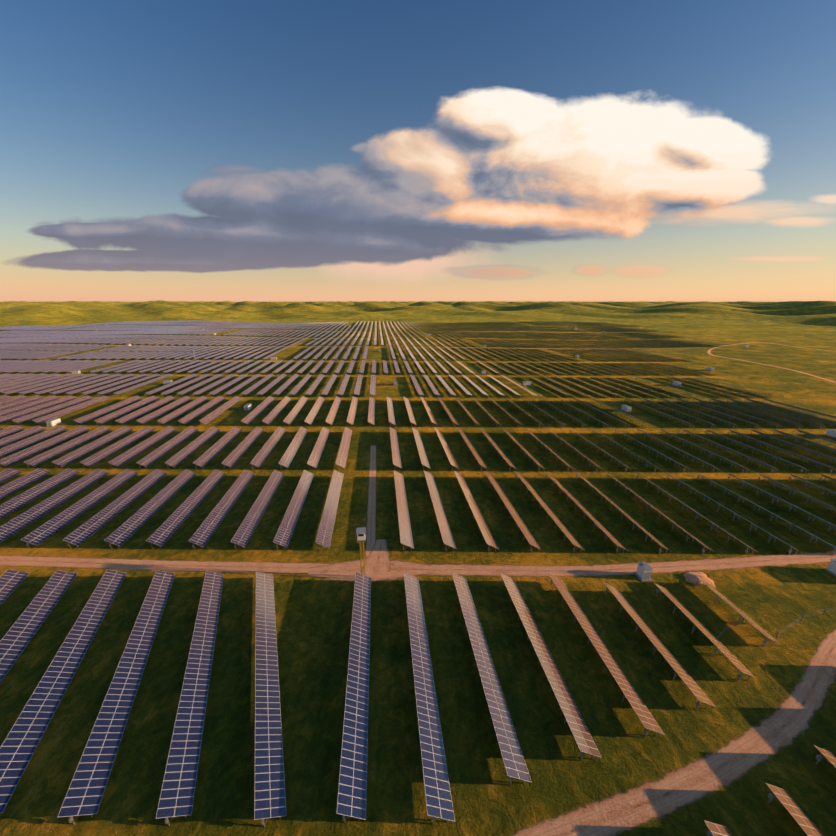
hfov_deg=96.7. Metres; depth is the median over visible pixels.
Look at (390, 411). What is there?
pv table
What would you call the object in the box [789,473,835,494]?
pv table
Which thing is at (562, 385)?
pv table
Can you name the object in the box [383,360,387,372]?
pv table
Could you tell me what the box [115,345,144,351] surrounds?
pv table
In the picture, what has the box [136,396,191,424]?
pv table
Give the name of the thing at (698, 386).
pv table
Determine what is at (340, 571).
junction road
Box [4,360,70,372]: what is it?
pv table
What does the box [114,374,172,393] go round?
pv table
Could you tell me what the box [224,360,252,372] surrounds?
pv table
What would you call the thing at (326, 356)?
pv table
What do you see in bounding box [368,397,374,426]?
pv table
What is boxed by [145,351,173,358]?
pv table
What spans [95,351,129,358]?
pv table
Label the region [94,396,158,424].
pv table
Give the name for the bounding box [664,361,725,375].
pv table
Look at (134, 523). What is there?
pv table
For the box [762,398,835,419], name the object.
pv table
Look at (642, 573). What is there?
inverter station
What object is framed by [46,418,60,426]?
field station
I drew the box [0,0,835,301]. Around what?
sky
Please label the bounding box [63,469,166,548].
pv table
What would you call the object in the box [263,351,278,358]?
pv table
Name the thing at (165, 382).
field station
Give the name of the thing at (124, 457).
pv table
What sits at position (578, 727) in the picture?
pv table
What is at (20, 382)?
pv table
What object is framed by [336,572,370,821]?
pv table
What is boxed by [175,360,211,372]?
pv table
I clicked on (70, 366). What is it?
pv table
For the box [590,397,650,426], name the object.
pv table
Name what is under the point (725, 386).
pv table
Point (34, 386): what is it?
pv table
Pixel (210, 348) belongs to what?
pv table
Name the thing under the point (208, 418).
pv table
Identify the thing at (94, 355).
pv table
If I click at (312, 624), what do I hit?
ground
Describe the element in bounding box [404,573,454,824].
pv table
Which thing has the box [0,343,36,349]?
pv table
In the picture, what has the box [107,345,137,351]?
pv table
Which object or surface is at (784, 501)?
pv table
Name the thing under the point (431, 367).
pv table
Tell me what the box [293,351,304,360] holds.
pv table
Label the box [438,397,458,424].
pv table
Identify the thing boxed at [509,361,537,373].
pv table
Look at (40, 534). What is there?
pv table
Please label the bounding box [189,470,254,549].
pv table
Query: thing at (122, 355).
pv table
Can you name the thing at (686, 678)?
pv table
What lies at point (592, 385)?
pv table
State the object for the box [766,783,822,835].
pv table
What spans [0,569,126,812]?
pv table
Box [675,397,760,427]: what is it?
pv table
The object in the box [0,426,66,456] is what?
pv table
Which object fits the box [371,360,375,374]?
pv table
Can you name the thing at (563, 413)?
pv table
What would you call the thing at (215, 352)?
pv table
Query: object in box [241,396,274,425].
pv table
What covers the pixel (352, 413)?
pv table
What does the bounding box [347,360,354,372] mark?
pv table
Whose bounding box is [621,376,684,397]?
pv table
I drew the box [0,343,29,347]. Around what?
pv table
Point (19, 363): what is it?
pv table
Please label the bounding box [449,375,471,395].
pv table
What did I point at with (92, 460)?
pv table
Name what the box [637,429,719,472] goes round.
pv table
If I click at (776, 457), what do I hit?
pv table
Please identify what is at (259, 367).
pv table
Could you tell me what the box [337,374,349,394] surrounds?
pv table
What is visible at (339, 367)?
pv table
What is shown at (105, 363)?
pv table
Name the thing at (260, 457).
pv table
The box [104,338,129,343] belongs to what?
pv table
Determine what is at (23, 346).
pv table
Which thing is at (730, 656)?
pv table
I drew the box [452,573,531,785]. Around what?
pv table
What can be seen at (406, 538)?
pv table
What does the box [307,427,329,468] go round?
pv table
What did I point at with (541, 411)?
pv table
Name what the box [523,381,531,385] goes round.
field station
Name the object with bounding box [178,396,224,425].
pv table
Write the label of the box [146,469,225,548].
pv table
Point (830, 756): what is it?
pv table
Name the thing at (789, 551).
pv table
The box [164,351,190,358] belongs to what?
pv table
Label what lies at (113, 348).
pv table
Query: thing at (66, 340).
pv table
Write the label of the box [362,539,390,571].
junction road
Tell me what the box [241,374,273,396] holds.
pv table
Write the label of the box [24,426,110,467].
pv table
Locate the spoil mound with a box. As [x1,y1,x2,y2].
[684,572,715,586]
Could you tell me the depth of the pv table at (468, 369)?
390.04 m
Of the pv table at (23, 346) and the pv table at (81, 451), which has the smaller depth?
the pv table at (81, 451)
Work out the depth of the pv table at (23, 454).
175.95 m
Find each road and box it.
[0,550,835,576]
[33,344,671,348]
[308,559,431,582]
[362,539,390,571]
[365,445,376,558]
[514,629,835,835]
[707,342,835,382]
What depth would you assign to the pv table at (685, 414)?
231.02 m
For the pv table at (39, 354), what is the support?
on the ground
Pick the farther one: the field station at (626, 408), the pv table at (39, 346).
the pv table at (39, 346)
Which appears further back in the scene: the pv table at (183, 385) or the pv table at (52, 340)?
the pv table at (52, 340)
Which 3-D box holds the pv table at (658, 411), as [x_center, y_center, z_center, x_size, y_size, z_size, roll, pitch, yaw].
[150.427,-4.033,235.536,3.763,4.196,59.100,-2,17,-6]
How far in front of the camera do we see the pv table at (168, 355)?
475.82 m
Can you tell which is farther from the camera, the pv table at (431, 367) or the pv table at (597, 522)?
the pv table at (431, 367)
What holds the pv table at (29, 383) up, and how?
on the ground
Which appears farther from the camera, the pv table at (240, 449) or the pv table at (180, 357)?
the pv table at (180, 357)
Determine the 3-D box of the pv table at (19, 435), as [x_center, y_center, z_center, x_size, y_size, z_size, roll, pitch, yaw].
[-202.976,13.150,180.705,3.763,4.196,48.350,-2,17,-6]
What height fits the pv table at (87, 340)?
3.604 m
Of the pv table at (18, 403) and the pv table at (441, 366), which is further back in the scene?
the pv table at (441, 366)
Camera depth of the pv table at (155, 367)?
393.63 m
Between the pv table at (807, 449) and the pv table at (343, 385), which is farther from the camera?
the pv table at (343, 385)
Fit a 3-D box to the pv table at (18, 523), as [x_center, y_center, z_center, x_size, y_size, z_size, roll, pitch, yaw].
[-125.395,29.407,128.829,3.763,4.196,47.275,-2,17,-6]
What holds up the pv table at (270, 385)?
on the ground
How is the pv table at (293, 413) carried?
on the ground
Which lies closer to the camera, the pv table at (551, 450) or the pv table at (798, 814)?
the pv table at (798, 814)
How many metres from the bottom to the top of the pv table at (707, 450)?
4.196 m
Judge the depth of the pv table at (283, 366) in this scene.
393.09 m
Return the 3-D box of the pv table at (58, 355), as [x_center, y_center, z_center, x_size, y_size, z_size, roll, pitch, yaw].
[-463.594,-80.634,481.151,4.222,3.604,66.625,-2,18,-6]
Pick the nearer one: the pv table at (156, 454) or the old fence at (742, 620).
the old fence at (742, 620)
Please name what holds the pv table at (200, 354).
on the ground
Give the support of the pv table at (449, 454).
on the ground
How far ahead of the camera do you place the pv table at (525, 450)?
173.95 m
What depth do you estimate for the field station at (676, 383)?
311.44 m
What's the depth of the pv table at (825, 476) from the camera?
145.66 m
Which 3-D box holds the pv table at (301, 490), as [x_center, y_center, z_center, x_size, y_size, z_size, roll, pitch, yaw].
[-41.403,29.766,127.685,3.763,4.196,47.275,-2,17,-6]
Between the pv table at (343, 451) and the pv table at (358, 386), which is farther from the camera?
the pv table at (358, 386)
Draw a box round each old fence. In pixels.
[713,617,743,644]
[776,607,834,637]
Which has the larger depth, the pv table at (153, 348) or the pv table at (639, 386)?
the pv table at (153, 348)
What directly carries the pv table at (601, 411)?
on the ground
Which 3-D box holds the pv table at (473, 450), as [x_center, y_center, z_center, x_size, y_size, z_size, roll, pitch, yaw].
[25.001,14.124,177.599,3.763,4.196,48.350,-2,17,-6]
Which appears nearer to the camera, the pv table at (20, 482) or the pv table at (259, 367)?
the pv table at (20, 482)
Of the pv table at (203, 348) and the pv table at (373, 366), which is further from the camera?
the pv table at (203, 348)
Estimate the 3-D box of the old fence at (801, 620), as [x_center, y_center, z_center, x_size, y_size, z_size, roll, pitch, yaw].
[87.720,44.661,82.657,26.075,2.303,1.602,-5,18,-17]
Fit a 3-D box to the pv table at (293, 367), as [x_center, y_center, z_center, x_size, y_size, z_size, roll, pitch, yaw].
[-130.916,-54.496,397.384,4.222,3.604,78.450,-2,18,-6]
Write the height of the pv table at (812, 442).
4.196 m
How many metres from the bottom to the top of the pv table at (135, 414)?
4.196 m
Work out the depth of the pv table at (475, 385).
303.10 m
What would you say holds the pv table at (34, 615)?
on the ground
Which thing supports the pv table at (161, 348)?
on the ground
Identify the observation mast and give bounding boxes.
[356,527,366,575]
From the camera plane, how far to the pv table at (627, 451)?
173.30 m
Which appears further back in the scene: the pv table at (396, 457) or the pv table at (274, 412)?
the pv table at (274, 412)
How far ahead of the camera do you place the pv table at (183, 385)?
306.64 m
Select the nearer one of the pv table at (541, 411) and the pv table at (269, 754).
the pv table at (269, 754)
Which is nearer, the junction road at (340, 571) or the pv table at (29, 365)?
the junction road at (340, 571)
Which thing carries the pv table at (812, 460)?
on the ground
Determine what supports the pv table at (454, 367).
on the ground
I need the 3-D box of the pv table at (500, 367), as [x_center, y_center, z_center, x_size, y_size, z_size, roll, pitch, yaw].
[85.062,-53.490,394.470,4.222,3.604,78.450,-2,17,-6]
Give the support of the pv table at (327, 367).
on the ground
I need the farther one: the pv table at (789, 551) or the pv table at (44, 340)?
the pv table at (44, 340)
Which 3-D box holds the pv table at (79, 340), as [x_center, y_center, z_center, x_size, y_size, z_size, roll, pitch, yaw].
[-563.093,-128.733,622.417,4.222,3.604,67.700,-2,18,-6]
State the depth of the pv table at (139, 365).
394.53 m
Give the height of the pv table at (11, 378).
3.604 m
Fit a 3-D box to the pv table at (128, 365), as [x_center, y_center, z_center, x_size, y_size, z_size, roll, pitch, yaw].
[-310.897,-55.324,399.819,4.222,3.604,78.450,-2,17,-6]
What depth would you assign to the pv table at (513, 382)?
302.89 m
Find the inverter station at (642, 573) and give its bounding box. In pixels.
[633,562,652,581]
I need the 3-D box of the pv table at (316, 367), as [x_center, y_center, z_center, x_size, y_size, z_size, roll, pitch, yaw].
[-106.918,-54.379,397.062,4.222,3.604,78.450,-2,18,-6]
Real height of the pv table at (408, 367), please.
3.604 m
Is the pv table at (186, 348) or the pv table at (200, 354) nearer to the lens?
the pv table at (200, 354)
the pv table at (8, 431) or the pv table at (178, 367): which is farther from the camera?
the pv table at (178, 367)
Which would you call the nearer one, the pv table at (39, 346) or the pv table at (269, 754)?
the pv table at (269, 754)
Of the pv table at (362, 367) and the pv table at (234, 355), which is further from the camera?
the pv table at (234, 355)
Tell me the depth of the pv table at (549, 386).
301.26 m
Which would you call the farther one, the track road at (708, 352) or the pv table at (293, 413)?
the track road at (708, 352)
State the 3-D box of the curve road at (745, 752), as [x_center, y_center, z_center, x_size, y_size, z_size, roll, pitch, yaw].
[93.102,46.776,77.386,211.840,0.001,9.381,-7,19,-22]
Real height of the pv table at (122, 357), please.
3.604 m
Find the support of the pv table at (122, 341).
on the ground
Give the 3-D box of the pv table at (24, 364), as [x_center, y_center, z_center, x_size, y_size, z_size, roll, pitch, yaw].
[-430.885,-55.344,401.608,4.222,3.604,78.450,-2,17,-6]
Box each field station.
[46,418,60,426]
[71,370,81,373]
[163,380,172,384]
[244,403,252,410]
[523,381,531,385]
[620,405,631,411]
[672,381,681,386]
[824,429,835,437]
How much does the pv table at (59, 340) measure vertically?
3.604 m
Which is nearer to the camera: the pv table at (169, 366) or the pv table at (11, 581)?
the pv table at (11, 581)
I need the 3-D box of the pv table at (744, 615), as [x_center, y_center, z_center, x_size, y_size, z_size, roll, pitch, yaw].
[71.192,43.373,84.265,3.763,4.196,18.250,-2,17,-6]
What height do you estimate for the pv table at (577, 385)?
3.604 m
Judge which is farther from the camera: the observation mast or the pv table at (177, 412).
the pv table at (177, 412)
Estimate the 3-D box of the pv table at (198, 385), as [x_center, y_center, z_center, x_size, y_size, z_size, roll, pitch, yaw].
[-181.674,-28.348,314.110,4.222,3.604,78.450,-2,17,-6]
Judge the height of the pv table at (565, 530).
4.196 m
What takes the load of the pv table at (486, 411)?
on the ground
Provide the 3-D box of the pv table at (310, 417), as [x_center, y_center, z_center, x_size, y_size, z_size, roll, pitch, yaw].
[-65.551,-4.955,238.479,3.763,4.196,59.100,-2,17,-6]
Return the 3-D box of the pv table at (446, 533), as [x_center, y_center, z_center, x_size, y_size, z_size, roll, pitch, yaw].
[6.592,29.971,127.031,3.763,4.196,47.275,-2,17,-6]
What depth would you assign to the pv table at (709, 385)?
304.52 m
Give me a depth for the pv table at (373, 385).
305.64 m
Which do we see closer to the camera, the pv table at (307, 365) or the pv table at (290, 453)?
the pv table at (290, 453)
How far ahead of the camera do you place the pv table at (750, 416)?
228.77 m
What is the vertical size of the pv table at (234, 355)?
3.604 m
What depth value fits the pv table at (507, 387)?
302.48 m
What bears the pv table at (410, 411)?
on the ground
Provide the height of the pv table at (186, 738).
4.196 m
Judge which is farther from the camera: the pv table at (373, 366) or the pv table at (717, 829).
the pv table at (373, 366)
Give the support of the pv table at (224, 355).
on the ground
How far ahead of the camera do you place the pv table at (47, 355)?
475.71 m
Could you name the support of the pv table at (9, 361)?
on the ground
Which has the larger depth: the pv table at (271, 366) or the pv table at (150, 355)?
the pv table at (150, 355)
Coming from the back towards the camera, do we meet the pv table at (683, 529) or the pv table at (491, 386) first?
the pv table at (491, 386)
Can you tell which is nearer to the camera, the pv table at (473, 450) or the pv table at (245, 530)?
the pv table at (245, 530)
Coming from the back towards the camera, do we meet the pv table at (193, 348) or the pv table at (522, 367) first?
the pv table at (193, 348)
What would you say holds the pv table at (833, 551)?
on the ground
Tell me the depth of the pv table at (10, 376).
343.27 m
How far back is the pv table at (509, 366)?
395.86 m
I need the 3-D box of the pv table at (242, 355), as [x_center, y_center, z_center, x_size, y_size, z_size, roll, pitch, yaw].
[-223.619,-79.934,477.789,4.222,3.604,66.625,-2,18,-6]
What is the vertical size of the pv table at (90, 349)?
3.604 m
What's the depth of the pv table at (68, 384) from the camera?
309.17 m
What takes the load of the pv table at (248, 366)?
on the ground
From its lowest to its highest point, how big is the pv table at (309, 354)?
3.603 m
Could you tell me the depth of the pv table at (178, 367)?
392.71 m
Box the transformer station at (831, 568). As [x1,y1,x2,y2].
[824,558,835,575]
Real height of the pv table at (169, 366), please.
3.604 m
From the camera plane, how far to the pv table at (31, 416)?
235.26 m
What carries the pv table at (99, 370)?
on the ground
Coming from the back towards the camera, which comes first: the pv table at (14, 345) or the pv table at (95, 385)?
the pv table at (14, 345)
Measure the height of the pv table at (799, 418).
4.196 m
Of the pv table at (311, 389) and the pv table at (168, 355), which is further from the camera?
the pv table at (168, 355)
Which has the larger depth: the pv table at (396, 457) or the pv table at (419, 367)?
the pv table at (419, 367)
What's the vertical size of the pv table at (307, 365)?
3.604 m
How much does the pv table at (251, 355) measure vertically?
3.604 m
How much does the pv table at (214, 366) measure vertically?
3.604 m
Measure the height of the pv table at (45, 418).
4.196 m
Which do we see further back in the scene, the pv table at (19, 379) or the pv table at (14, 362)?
the pv table at (14, 362)
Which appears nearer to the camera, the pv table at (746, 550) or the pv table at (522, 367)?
the pv table at (746, 550)
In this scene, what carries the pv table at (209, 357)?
on the ground
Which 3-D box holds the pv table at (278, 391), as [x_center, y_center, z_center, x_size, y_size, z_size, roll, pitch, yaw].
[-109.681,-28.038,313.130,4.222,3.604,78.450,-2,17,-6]
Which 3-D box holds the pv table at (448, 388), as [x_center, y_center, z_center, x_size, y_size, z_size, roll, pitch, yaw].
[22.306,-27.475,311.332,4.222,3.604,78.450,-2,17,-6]
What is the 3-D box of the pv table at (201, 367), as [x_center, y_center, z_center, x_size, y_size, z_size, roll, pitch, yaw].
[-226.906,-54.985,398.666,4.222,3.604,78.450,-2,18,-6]
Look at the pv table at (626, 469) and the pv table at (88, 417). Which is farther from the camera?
the pv table at (88, 417)
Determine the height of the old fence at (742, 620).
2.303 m
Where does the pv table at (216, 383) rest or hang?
on the ground
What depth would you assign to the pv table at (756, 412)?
229.17 m
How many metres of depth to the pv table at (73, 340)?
619.82 m
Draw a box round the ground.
[0,300,835,835]
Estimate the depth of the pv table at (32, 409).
237.92 m
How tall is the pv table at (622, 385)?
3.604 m
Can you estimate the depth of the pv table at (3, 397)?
266.19 m
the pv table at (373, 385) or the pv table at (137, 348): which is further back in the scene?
the pv table at (137, 348)
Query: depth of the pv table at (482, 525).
120.67 m
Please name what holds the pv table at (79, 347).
on the ground
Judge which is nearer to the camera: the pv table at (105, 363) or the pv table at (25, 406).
the pv table at (25, 406)
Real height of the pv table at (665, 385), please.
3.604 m
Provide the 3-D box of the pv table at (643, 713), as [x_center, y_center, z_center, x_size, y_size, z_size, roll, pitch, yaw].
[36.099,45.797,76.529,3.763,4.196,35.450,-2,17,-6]
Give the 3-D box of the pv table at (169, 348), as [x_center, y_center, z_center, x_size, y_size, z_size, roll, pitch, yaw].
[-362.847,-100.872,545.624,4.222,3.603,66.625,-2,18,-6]
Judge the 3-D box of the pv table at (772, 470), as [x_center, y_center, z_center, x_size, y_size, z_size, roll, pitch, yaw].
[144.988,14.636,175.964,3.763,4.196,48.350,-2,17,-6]
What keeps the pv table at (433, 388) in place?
on the ground
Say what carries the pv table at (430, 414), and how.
on the ground
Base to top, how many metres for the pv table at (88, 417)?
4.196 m
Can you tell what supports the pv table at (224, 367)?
on the ground
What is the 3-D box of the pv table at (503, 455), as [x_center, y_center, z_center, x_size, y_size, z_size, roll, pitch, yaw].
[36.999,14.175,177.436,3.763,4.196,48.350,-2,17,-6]
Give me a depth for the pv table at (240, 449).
174.23 m
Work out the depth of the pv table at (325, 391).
305.25 m
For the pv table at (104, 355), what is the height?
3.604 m
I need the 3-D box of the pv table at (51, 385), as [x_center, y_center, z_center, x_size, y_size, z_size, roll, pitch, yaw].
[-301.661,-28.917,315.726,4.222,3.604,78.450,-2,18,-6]
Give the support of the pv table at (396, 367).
on the ground
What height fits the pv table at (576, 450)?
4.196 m
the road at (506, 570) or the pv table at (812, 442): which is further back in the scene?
the pv table at (812, 442)
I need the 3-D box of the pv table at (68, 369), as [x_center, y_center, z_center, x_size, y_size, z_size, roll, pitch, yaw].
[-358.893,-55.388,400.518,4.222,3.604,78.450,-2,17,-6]
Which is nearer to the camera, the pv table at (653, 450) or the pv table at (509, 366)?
the pv table at (653, 450)
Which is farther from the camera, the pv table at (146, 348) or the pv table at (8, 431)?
the pv table at (146, 348)
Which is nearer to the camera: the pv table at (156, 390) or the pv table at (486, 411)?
the pv table at (486, 411)
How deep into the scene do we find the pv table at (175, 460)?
174.53 m
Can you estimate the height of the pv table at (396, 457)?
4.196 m
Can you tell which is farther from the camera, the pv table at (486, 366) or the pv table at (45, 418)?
the pv table at (486, 366)
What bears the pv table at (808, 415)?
on the ground
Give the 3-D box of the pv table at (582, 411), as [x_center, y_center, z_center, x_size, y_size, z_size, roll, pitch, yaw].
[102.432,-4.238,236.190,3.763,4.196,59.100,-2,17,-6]
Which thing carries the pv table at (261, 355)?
on the ground
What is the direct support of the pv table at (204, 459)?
on the ground
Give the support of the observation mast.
on the ground
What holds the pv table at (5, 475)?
on the ground
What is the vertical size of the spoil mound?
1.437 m
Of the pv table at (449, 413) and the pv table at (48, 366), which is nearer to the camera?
the pv table at (449, 413)
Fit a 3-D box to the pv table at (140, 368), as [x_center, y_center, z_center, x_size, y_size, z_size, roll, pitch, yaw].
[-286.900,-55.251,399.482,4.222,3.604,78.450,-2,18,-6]
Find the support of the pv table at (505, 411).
on the ground
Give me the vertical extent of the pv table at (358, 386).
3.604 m
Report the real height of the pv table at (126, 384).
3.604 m
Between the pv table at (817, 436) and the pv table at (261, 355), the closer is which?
the pv table at (817, 436)
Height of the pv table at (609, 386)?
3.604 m
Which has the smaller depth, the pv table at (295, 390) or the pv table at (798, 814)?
the pv table at (798, 814)
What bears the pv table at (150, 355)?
on the ground
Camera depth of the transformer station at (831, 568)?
97.07 m
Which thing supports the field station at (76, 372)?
on the ground
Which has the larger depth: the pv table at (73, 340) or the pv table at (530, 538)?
the pv table at (73, 340)
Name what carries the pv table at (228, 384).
on the ground
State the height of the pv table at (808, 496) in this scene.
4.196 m
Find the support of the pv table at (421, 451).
on the ground
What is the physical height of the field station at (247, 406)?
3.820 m
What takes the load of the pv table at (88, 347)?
on the ground
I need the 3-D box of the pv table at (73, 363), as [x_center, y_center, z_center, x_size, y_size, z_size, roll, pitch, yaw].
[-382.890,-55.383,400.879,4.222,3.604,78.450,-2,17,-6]
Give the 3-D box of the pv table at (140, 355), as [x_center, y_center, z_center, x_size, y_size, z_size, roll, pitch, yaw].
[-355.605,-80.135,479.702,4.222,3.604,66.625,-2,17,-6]
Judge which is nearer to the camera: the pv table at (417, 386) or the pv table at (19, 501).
the pv table at (19, 501)
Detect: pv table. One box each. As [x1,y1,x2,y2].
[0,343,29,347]
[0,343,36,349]
[0,360,20,363]
[0,360,30,365]
[0,360,40,367]
[0,360,50,369]
[0,360,60,371]
[0,373,22,378]
[0,373,34,381]
[0,373,47,385]
[0,373,59,387]
[0,373,72,391]
[0,395,11,400]
[0,395,27,405]
[0,395,43,410]
[0,395,59,416]
[0,395,75,422]
[0,425,24,437]
[0,425,45,446]
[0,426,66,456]
[0,426,88,467]
[0,468,21,482]
[0,468,50,498]
[0,468,78,518]
[0,469,107,541]
[0,569,28,604]
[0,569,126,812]
[0,570,77,681]
[2,373,84,394]
[3,343,43,349]
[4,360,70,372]
[11,343,50,349]
[12,395,92,423]
[16,360,81,372]
[17,351,62,358]
[18,373,97,394]
[19,343,58,349]
[21,469,137,547]
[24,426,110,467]
[26,351,71,359]
[28,338,62,342]
[28,360,91,372]
[32,395,108,424]
[34,374,110,395]
[36,338,69,342]
[36,351,80,358]
[40,360,101,373]
[43,338,76,342]
[50,338,83,342]
[50,374,122,394]
[52,360,111,373]
[52,426,132,467]
[55,351,96,358]
[57,338,90,343]
[58,570,174,824]
[63,344,97,351]
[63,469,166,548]
[64,338,96,343]
[65,351,104,359]
[65,360,120,373]
[66,374,135,395]
[71,344,104,350]
[72,338,103,343]
[73,396,141,424]
[75,351,113,358]
[79,344,111,350]
[80,426,154,468]
[82,374,147,395]
[85,351,121,358]
[89,360,140,372]
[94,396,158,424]
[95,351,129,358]
[97,345,128,351]
[98,374,160,395]
[101,360,150,373]
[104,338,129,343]
[104,469,196,548]
[105,351,140,358]
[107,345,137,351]
[108,426,176,468]
[110,338,135,344]
[113,360,161,373]
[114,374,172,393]
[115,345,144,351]
[115,351,147,359]
[115,396,175,425]
[124,345,151,351]
[125,351,156,358]
[125,360,171,372]
[133,345,158,351]
[135,351,164,358]
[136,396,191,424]
[136,426,198,468]
[138,360,181,372]
[141,345,167,351]
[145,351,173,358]
[146,374,197,394]
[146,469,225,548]
[150,346,173,351]
[150,360,191,373]
[155,351,182,358]
[156,571,223,825]
[157,346,181,351]
[157,396,208,425]
[161,374,209,394]
[162,360,201,372]
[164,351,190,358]
[165,426,219,468]
[167,346,190,351]
[174,351,199,359]
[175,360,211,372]
[176,346,197,351]
[177,374,222,395]
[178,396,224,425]
[183,346,205,352]
[184,351,208,359]
[187,360,222,373]
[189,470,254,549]
[193,346,213,351]
[193,374,234,395]
[193,426,241,468]
[194,351,216,358]
[199,360,232,372]
[199,396,241,425]
[200,346,220,351]
[204,351,225,358]
[208,374,247,396]
[212,360,242,373]
[214,351,234,358]
[222,427,263,467]
[224,351,243,358]
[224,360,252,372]
[224,374,260,396]
[231,470,283,549]
[234,351,251,358]
[236,360,262,374]
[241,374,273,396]
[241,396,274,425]
[243,351,260,358]
[249,360,272,372]
[250,427,285,467]
[253,351,270,358]
[254,572,285,826]
[257,374,285,396]
[261,360,283,373]
[262,396,290,425]
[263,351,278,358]
[273,360,293,372]
[273,374,298,396]
[273,470,313,548]
[278,427,307,469]
[283,396,307,425]
[286,360,303,373]
[289,374,311,395]
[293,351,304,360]
[298,360,313,374]
[302,351,313,360]
[304,396,324,424]
[305,374,324,395]
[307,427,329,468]
[310,360,323,372]
[312,351,322,358]
[316,470,343,549]
[321,374,336,394]
[322,351,331,359]
[322,360,334,374]
[325,396,340,424]
[335,360,344,374]
[336,427,351,467]
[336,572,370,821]
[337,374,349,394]
[346,396,357,424]
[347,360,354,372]
[354,374,362,394]
[359,360,365,374]
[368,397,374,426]
[370,374,375,394]
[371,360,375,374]
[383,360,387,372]
[386,396,395,425]
[390,427,401,468]
[393,360,399,372]
[394,471,413,549]
[403,360,412,372]
[403,396,416,425]
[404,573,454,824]
[410,375,423,394]
[412,427,430,470]
[414,360,424,372]
[421,397,437,426]
[422,374,439,394]
[424,360,436,374]
[424,471,456,549]
[434,360,448,372]
[434,427,458,470]
[435,374,455,394]
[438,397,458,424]
[445,361,461,374]
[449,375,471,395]
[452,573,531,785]
[454,471,498,551]
[455,360,473,372]
[455,397,479,426]
[456,427,487,469]
[462,375,487,397]
[473,398,500,425]
[475,375,503,394]
[476,361,498,372]
[480,428,516,470]
[484,471,541,551]
[488,361,512,373]
[488,375,521,395]
[488,398,521,426]
[498,361,522,372]
[500,375,537,397]
[500,573,601,760]
[502,428,544,471]
[505,398,544,427]
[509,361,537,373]
[514,471,583,552]
[522,399,564,425]
[525,429,573,471]
[526,375,569,396]
[528,361,562,374]
[539,399,585,427]
[540,375,586,397]
[544,471,627,553]
[547,429,602,470]
[548,573,664,737]
[553,375,602,395]
[556,397,607,426]
[566,375,618,397]
[570,429,632,471]
[573,397,629,427]
[574,471,670,553]
[579,375,634,395]
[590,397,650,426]
[592,375,651,397]
[592,429,661,471]
[605,375,667,395]
[605,583,715,710]
[606,473,714,553]
[614,428,690,471]
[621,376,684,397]
[624,397,693,427]
[630,375,698,395]
[636,473,757,554]
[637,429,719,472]
[641,397,715,427]
[654,583,755,681]
[656,375,732,396]
[658,397,737,427]
[659,428,748,472]
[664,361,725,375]
[666,472,798,554]
[669,375,750,398]
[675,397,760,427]
[682,375,769,397]
[682,429,779,472]
[692,397,781,428]
[694,574,778,646]
[697,473,835,555]
[704,428,808,472]
[704,821,731,835]
[709,397,803,428]
[727,398,825,428]
[728,429,835,473]
[728,474,835,531]
[744,398,835,424]
[751,429,835,462]
[758,473,835,511]
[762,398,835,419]
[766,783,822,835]
[773,429,835,453]
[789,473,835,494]
[796,429,835,445]
[815,746,835,767]
[820,473,835,480]
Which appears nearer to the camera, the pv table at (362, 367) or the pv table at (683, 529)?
the pv table at (683, 529)
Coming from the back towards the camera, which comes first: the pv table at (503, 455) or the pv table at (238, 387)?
the pv table at (238, 387)
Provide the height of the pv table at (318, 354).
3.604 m
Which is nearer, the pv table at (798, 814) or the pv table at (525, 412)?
the pv table at (798, 814)
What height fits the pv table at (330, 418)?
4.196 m
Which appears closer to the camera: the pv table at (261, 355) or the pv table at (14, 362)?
the pv table at (14, 362)
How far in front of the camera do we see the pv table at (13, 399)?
259.64 m
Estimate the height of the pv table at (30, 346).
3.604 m
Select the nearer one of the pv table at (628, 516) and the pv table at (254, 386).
the pv table at (628, 516)
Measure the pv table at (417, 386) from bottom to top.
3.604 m
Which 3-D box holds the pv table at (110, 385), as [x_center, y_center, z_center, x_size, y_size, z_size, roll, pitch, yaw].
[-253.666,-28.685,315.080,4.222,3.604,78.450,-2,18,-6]
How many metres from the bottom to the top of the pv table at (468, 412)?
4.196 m
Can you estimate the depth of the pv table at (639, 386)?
304.66 m
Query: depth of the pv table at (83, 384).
308.75 m
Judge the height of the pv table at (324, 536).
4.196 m
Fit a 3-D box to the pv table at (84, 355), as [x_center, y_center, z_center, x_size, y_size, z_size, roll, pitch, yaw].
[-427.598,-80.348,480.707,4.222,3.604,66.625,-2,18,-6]
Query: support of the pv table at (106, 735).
on the ground
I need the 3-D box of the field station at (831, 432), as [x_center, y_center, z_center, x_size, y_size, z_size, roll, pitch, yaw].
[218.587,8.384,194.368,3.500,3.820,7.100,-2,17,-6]
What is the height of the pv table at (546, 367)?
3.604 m
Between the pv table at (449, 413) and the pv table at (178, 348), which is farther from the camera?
the pv table at (178, 348)
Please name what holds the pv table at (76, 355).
on the ground
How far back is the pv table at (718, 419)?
228.60 m
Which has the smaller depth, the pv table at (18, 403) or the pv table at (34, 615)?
the pv table at (34, 615)

